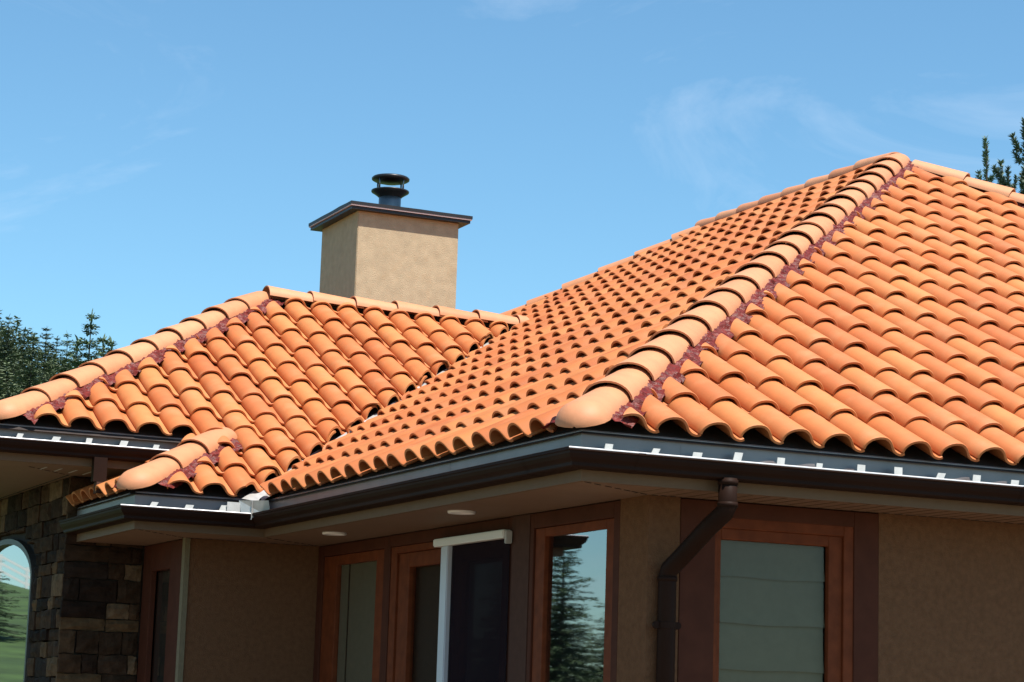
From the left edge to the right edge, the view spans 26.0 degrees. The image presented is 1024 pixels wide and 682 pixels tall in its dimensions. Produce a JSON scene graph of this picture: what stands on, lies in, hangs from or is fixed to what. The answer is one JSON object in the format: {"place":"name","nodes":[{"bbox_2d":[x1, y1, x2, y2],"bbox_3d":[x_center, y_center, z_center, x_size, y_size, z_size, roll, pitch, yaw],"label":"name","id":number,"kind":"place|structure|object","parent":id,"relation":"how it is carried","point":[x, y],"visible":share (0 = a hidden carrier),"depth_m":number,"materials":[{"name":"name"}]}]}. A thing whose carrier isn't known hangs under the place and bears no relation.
{"place":"outdoors","nodes":[
{"label":"outdoors","id":0,"kind":"place"},
{"bbox_2d":[0,0,1023,367],"label":"sky","id":1,"kind":"structure","parent":0,"point":[163,163],"materials":[{"name":"blue"}]},
{"bbox_3d":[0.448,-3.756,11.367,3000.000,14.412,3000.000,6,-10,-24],"label":"ground","id":2,"kind":"structure","parent":0,"visible":0},
{"bbox_2d":[0,315,26,393],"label":"spruce tree","id":3,"kind":"object","parent":2,"relation":"on","point":[5,353],"visible":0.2,"depth_m":108.89,"materials":[{"name":"green plant"}]},
{"bbox_2d":[11,327,37,385],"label":"spruce tree","id":4,"kind":"object","parent":2,"relation":"on","point":[22,341],"visible":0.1,"depth_m":113.04,"materials":[{"name":"green plant"}]},
{"bbox_2d":[0,334,51,398],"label":"spruce tree","id":5,"kind":"object","parent":2,"relation":"on","point":[31,371],"visible":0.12,"depth_m":102.30,"materials":[{"name":"green plant"}]},
{"bbox_2d":[15,326,59,384],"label":"spruce tree","id":6,"kind":"object","parent":2,"relation":"on","point":[46,338],"visible":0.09,"depth_m":109.30,"materials":[{"name":"green plant"}]},
{"bbox_2d":[0,310,81,399],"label":"woodland","id":7,"kind":"object","parent":2,"relation":"on","point":[2,375],"visible":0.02,"depth_m":111.92,"materials":[{"name":"green plant"}]},
{"bbox_2d":[44,335,64,378],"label":"spruce tree","id":8,"kind":"object","parent":2,"relation":"on","point":[56,346],"visible":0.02,"depth_m":115.45,"materials":[{"name":"green plant"}]},
{"bbox_2d":[49,333,77,378],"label":"spruce tree","id":9,"kind":"object","parent":2,"relation":"on","point":[67,343],"visible":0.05,"depth_m":101.75,"materials":[{"name":"green plant"}]},
{"bbox_2d":[60,335,92,369],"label":"spruce tree","id":10,"kind":"object","parent":2,"relation":"on","point":[74,349],"visible":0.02,"depth_m":94.05,"materials":[{"name":"green plant"}]},
{"bbox_2d":[68,309,103,368],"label":"spruce tree","id":11,"kind":"object","parent":2,"relation":"on","point":[87,327],"visible":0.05,"depth_m":82.30,"materials":[{"name":"green plant"}]},
{"bbox_2d":[86,334,114,360],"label":"spruce tree","id":12,"kind":"object","parent":2,"relation":"on","point":[103,345],"visible":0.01,"depth_m":94.33,"materials":[{"name":"green plant"}]},
{"bbox_2d":[100,335,115,356],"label":"spruce tree","id":13,"kind":"object","parent":2,"relation":"on","point":[110,344],"visible":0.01,"depth_m":90.49,"materials":[{"name":"green plant"}]},
{"bbox_2d":[0,152,1023,681],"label":"house","id":14,"kind":"structure","parent":2,"relation":"on","point":[774,436],"depth_m":13.97,"materials":[{"name":"ceramic"}]},
{"bbox_2d":[0,539,37,681],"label":"arched window","id":15,"kind":"structure","parent":14,"relation":"in","point":[17,558],"depth_m":17.48,"materials":[{"name":"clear glass"}]},
{"bbox_2d":[137,539,182,681],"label":"window","id":16,"kind":"structure","parent":14,"relation":"in","point":[168,555],"depth_m":15.88,"materials":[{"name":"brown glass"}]},
{"bbox_2d":[313,536,389,681],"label":"window","id":17,"kind":"structure","parent":14,"relation":"in","point":[368,559],"depth_m":15.11,"materials":[{"name":"brown wood"}]},
{"bbox_2d":[384,517,511,681],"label":"patio door","id":18,"kind":"structure","parent":14,"relation":"in","point":[448,597],"depth_m":13.43,"materials":[{"name":"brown wood"}]},
{"bbox_2d":[526,500,620,681],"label":"window","id":19,"kind":"structure","parent":14,"relation":"in","point":[574,571],"depth_m":12.12,"materials":[{"name":"brown wood"}]},
{"bbox_2d":[677,498,878,681],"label":"window","id":20,"kind":"structure","parent":14,"relation":"in","point":[751,607],"depth_m":11.62,"materials":[{"name":"brown wood"}]},
{"bbox_2d":[975,136,996,182],"bbox_3d":[12.507,2.173,59.045,3.423,15.864,2.690,6,-10,-24],"label":"pine tree","id":21,"kind":"object","parent":2,"relation":"on","point":[985,154],"visible":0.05,"depth_m":60.25,"materials":[{"name":"green plant"}]},
{"bbox_2d":[997,159,1005,183],"bbox_3d":[12.941,2.505,58.983,2.263,15.238,2.577,-5,-12,35],"label":"pine tree","id":22,"kind":"object","parent":2,"relation":"on","point":[999,162],"visible":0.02,"depth_m":60.31,"materials":[{"name":"green plant"}]},
{"bbox_2d":[991,117,1023,193],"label":"pine tree","id":23,"kind":"object","parent":2,"relation":"on","point":[997,171],"visible":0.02,"depth_m":48.33,"materials":[{"name":"green plant"}]},
{"bbox_2d":[998,166,1019,189],"bbox_3d":[12.743,2.607,57.123,2.454,14.728,2.704,-6,-12,40],"label":"pine tree","id":24,"kind":"object","parent":2,"relation":"on","point":[1007,172],"visible":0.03,"depth_m":58.30,"materials":[{"name":"green plant"}]}
]}

